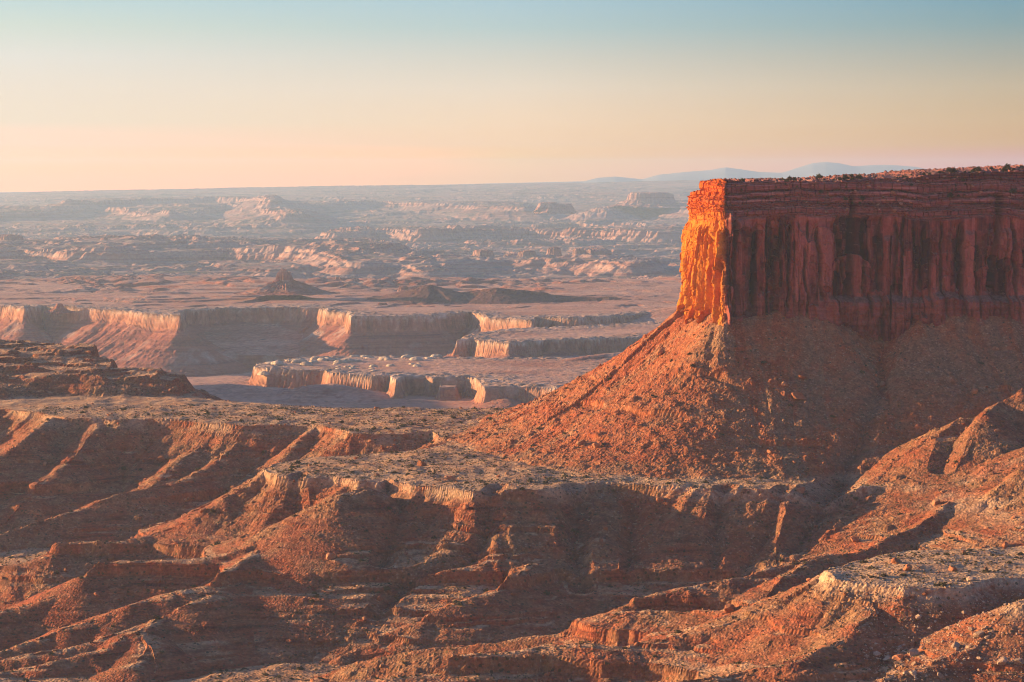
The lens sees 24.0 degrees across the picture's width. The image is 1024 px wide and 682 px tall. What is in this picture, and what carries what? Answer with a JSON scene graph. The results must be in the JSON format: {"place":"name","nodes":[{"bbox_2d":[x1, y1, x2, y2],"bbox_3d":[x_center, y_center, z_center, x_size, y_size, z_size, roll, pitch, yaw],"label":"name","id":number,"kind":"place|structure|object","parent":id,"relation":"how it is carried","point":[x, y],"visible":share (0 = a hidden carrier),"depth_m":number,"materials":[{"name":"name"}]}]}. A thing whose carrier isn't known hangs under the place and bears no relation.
{"place":"outdoors","nodes":[
{"label":"outdoors","id":0,"kind":"place"},
{"bbox_2d":[0,274,681,408],"bbox_3d":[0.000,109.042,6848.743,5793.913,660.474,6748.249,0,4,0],"label":"canyon terrain","id":1,"kind":"structure","parent":0,"point":[502,343],"depth_m":7488.71,"materials":[{"name":"brown stone"}]},
{"bbox_2d":[44,303,72,313],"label":"butte","id":2,"kind":"object","parent":1,"relation":"on","point":[58,308],"visible":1,"depth_m":7828.67,"materials":[{"name":"brown stone"}]},
{"bbox_2d":[257,371,269,374],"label":"sandstone dome","id":3,"kind":"structure","parent":1,"relation":"on","point":[263,373],"depth_m":5318.01,"materials":[{"name":"beige stone"}]},
{"bbox_2d":[271,360,283,364],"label":"sandstone dome","id":4,"kind":"structure","parent":1,"relation":"on","point":[278,362],"depth_m":5424.97,"materials":[{"name":"beige stone"}]},
{"bbox_2d":[233,268,339,295],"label":"butte","id":5,"kind":"object","parent":1,"relation":"on","point":[284,283],"visible":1,"depth_m":8271.09,"materials":[{"name":"brown stone"}]},
{"bbox_2d":[291,358,306,362],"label":"sandstone dome","id":6,"kind":"structure","parent":1,"relation":"on","point":[298,360],"depth_m":5488.55,"materials":[{"name":"beige stone"}]},
{"bbox_2d":[300,361,312,365],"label":"sandstone dome","id":7,"kind":"structure","parent":1,"relation":"on","point":[306,363],"depth_m":5425.60,"materials":[{"name":"beige stone"}]},
{"bbox_2d":[310,356,321,359],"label":"sandstone dome","id":8,"kind":"structure","parent":1,"relation":"on","point":[314,358],"depth_m":5579.23,"materials":[{"name":"beige stone"}]},
{"bbox_2d":[334,360,347,362],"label":"sandstone dome","id":9,"kind":"structure","parent":1,"relation":"on","point":[340,361],"depth_m":5502.20,"materials":[{"name":"beige stone"}]},
{"bbox_2d":[341,358,354,361],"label":"sandstone dome","id":10,"kind":"structure","parent":1,"relation":"on","point":[349,360],"depth_m":5528.23,"materials":[{"name":"beige stone"}]},
{"bbox_2d":[378,357,392,359],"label":"sandstone dome","id":11,"kind":"structure","parent":1,"relation":"on","point":[385,358],"depth_m":5583.13,"materials":[{"name":"beige stone"}]},
{"bbox_2d":[397,286,408,291],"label":"butte","id":12,"kind":"object","parent":1,"relation":"on","point":[400,288],"visible":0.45,"depth_m":8956.68,"materials":[{"name":"brown stone"}]},
{"bbox_2d":[401,354,413,357],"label":"sandstone dome","id":13,"kind":"structure","parent":1,"relation":"on","point":[407,356],"depth_m":5647.32,"materials":[{"name":"beige stone"}]},
{"bbox_2d":[409,357,422,360],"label":"sandstone dome","id":14,"kind":"structure","parent":1,"relation":"on","point":[415,358],"depth_m":5563.26,"materials":[{"name":"beige stone"}]},
{"bbox_2d":[430,354,442,356],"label":"sandstone dome","id":15,"kind":"structure","parent":1,"relation":"on","point":[436,355],"depth_m":5651.28,"materials":[{"name":"beige stone"}]},
{"bbox_2d":[0,180,704,279],"bbox_3d":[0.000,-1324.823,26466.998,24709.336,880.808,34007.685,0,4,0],"label":"desert terrain","id":16,"kind":"structure","parent":0,"point":[369,231],"depth_m":19138.94,"materials":[{"name":"brown stone"}]},
{"bbox_2d":[0,234,23,239],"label":"butte","id":17,"kind":"object","parent":16,"relation":"on","point":[10,237],"visible":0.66,"depth_m":14253.39,"materials":[{"name":"brown stone"}]},
{"bbox_2d":[472,249,494,256],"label":"butte","id":18,"kind":"object","parent":16,"relation":"on","point":[483,253],"visible":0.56,"depth_m":13249.51,"materials":[{"name":"stone"}]},
{"bbox_2d":[504,253,517,256],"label":"butte","id":19,"kind":"object","parent":16,"relation":"on","point":[510,254],"visible":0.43,"depth_m":13346.68,"materials":[{"name":"brown stone"}]},
{"bbox_2d":[517,250,536,256],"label":"butte","id":20,"kind":"object","parent":16,"relation":"on","point":[528,253],"visible":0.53,"depth_m":13169.56,"materials":[{"name":"brown stone"}]},
{"bbox_2d":[532,202,557,212],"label":"butte","id":21,"kind":"object","parent":16,"relation":"on","point":[541,206],"visible":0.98,"depth_m":22394.28,"materials":[{"name":"brown stone"}]},
{"bbox_2d":[546,247,561,256],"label":"butte","id":22,"kind":"object","parent":16,"relation":"on","point":[555,251],"visible":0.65,"depth_m":13262.26,"materials":[{"name":"brown stone"}]},
{"bbox_2d":[534,205,574,213],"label":"butte","id":23,"kind":"object","parent":16,"relation":"on","point":[555,209],"visible":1,"depth_m":22369.57,"materials":[{"name":"stone"}]},
{"bbox_2d":[557,203,576,212],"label":"butte","id":24,"kind":"object","parent":16,"relation":"on","point":[568,207],"visible":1,"depth_m":22408.33,"materials":[{"name":"brown stone"}]},
{"bbox_2d":[572,248,585,254],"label":"butte","id":25,"kind":"object","parent":16,"relation":"on","point":[578,251],"visible":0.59,"depth_m":13176.99,"materials":[{"name":"brown stone"}]},
{"bbox_2d":[584,248,611,254],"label":"butte","id":26,"kind":"object","parent":16,"relation":"on","point":[599,251],"visible":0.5,"depth_m":13239.97,"materials":[{"name":"stone"}]},
{"bbox_2d":[608,192,687,206],"bbox_3d":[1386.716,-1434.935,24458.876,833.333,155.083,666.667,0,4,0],"label":"butte","id":27,"kind":"object","parent":16,"relation":"on","point":[652,199],"visible":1,"depth_m":24292.53,"materials":[{"name":"brown stone"}]},
{"bbox_2d":[0,162,923,192],"bbox_3d":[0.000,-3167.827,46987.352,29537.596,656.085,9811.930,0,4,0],"label":"mountains","id":28,"kind":"structure","parent":0,"point":[825,169],"depth_m":46661.21,"materials":[{"name":"blue stone"}]},
{"bbox_2d":[0,307,1023,681],"bbox_3d":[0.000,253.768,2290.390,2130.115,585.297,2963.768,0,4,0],"label":"terrain","id":29,"kind":"structure","parent":0,"point":[44,375],"depth_m":1913.18,"materials":[{"name":"orange stone"}]},
{"bbox_2d":[157,455,166,461],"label":"boulder","id":30,"kind":"object","parent":29,"relation":"on","point":[161,458],"visible":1,"depth_m":2417.07,"materials":[{"name":"stone"}]},
{"bbox_2d":[326,553,335,559],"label":"boulder","id":31,"kind":"object","parent":29,"relation":"on","point":[329,556],"visible":1,"depth_m":1845.85,"materials":[{"name":"stone"}]},
{"bbox_2d":[417,460,426,465],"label":"boulder","id":32,"kind":"object","parent":29,"relation":"on","point":[420,463],"visible":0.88,"depth_m":2067.67,"materials":[{"name":"stone"}]},
{"bbox_2d":[444,475,455,480],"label":"boulder","id":33,"kind":"object","parent":29,"relation":"on","point":[450,478],"visible":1,"depth_m":1979.15,"materials":[{"name":"stone"}]},
{"bbox_2d":[0,321,1023,681],"bbox_3d":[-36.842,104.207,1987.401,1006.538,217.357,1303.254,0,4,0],"label":"desert vegetation","id":34,"kind":"object","parent":29,"relation":"on","point":[420,423],"visible":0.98,"depth_m":1968.41,"materials":[{"name":"green plant"}]},
{"bbox_2d":[1,322,1023,681],"bbox_3d":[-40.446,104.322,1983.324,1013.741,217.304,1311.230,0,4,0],"label":"rubble","id":35,"kind":"object","parent":29,"relation":"on","point":[543,656],"visible":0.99,"depth_m":1944.98,"materials":[{"name":"stone"}]},
{"bbox_2d":[576,440,585,444],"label":"boulder","id":36,"kind":"object","parent":29,"relation":"on","point":[580,442],"visible":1,"depth_m":2088.06,"materials":[{"name":"stone"}]},
{"bbox_2d":[592,442,600,448],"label":"boulder","id":37,"kind":"object","parent":29,"relation":"on","point":[595,445],"visible":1,"depth_m":2069.38,"materials":[{"name":"stone"}]},
{"bbox_2d":[656,497,664,503],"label":"boulder","id":38,"kind":"object","parent":29,"relation":"on","point":[659,499],"visible":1,"depth_m":1934.45,"materials":[{"name":"stone"}]},
{"bbox_2d":[724,603,735,613],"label":"boulder","id":39,"kind":"object","parent":29,"relation":"on","point":[729,608],"visible":1,"depth_m":1564.41,"materials":[{"name":"stone"}]},
{"bbox_2d":[791,392,806,399],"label":"boulder","id":40,"kind":"object","parent":29,"relation":"on","point":[798,395],"visible":1,"depth_m":2099.20,"materials":[{"name":"stone"}]},
{"bbox_2d":[796,487,804,493],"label":"boulder","id":41,"kind":"object","parent":29,"relation":"on","point":[801,490],"visible":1,"depth_m":1927.73,"materials":[{"name":"stone"}]},
{"bbox_2d":[798,375,807,379],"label":"boulder","id":42,"kind":"object","parent":29,"relation":"on","point":[802,377],"visible":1,"depth_m":2121.64,"materials":[{"name":"stone"}]},
{"bbox_2d":[676,164,1023,340],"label":"mesa","id":43,"kind":"structure","parent":29,"relation":"on","point":[868,268],"depth_m":2196.61,"materials":[{"name":"stone"}]},
{"bbox_2d":[947,192,953,198],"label":"juniper tree","id":44,"kind":"object","parent":43,"relation":"on","point":[950,194],"visible":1,"depth_m":2198.12,"materials":[{"name":"green plant"}]},
{"bbox_2d":[851,536,859,541],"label":"boulder","id":45,"kind":"object","parent":29,"relation":"on","point":[855,539],"visible":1,"depth_m":1850.38,"materials":[{"name":"stone"}]},
{"bbox_2d":[873,651,881,656],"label":"boulder","id":46,"kind":"object","parent":29,"relation":"on","point":[876,653],"visible":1,"depth_m":1408.20,"materials":[{"name":"stone"}]},
{"bbox_2d":[882,655,890,660],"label":"boulder","id":47,"kind":"object","parent":29,"relation":"on","point":[887,658],"visible":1,"depth_m":1404.75,"materials":[{"name":"stone"}]},
{"bbox_2d":[891,557,901,563],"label":"boulder","id":48,"kind":"object","parent":29,"relation":"on","point":[895,560],"visible":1,"depth_m":1546.04,"materials":[{"name":"stone"}]},
{"bbox_2d":[891,654,903,660],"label":"boulder","id":49,"kind":"object","parent":29,"relation":"on","point":[898,657],"visible":1,"depth_m":1399.81,"materials":[{"name":"stone"}]},
{"bbox_2d":[903,564,912,570],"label":"boulder","id":50,"kind":"object","parent":29,"relation":"on","point":[908,567],"visible":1,"depth_m":1513.63,"materials":[{"name":"stone"}]},
{"bbox_2d":[908,670,915,675],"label":"boulder","id":51,"kind":"object","parent":29,"relation":"on","point":[913,673],"visible":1,"depth_m":1352.43,"materials":[{"name":"stone"}]},
{"bbox_2d":[909,648,918,656],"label":"boulder","id":52,"kind":"object","parent":29,"relation":"on","point":[913,652],"visible":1,"depth_m":1399.05,"materials":[{"name":"stone"}]},
{"bbox_2d":[847,578,1022,681],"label":"stone rubble","id":53,"kind":"object","parent":29,"relation":"on","point":[929,628],"visible":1,"depth_m":1419.34,"materials":[{"name":"brown stone"}]},
{"bbox_2d":[932,499,941,504],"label":"boulder","id":54,"kind":"object","parent":29,"relation":"on","point":[936,501],"visible":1,"depth_m":1877.82,"materials":[{"name":"stone"}]},
{"bbox_2d":[937,672,943,678],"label":"boulder","id":55,"kind":"object","parent":29,"relation":"on","point":[940,675],"visible":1,"depth_m":1350.73,"materials":[{"name":"stone"}]},
{"bbox_2d":[948,566,957,570],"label":"boulder","id":56,"kind":"object","parent":29,"relation":"on","point":[951,568],"visible":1,"depth_m":1514.73,"materials":[{"name":"stone"}]},
{"bbox_2d":[951,642,959,649],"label":"boulder","id":57,"kind":"object","parent":29,"relation":"on","point":[955,644],"visible":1,"depth_m":1385.82,"materials":[{"name":"stone"}]},
{"bbox_2d":[966,576,976,580],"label":"boulder","id":58,"kind":"object","parent":29,"relation":"on","point":[970,578],"visible":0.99,"depth_m":1484.38,"materials":[{"name":"stone"}]},
{"bbox_2d":[971,388,978,393],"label":"boulder","id":59,"kind":"object","parent":29,"relation":"on","point":[974,390],"visible":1,"depth_m":2105.77,"materials":[{"name":"stone"}]},
{"bbox_2d":[973,630,984,637],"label":"boulder","id":60,"kind":"object","parent":29,"relation":"on","point":[979,634],"visible":1,"depth_m":1390.31,"materials":[{"name":"stone"}]},
{"bbox_2d":[997,656,1006,664],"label":"boulder","id":61,"kind":"object","parent":29,"relation":"on","point":[1002,660],"visible":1,"depth_m":1356.79,"materials":[{"name":"stone"}]},
{"bbox_2d":[1013,658,1023,664],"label":"boulder","id":62,"kind":"object","parent":29,"relation":"on","point":[1018,661],"visible":1,"depth_m":1354.84,"materials":[{"name":"stone"}]},
{"bbox_2d":[0,0,1023,191],"label":"sky","id":63,"kind":"structure","parent":0,"point":[95,94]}
]}

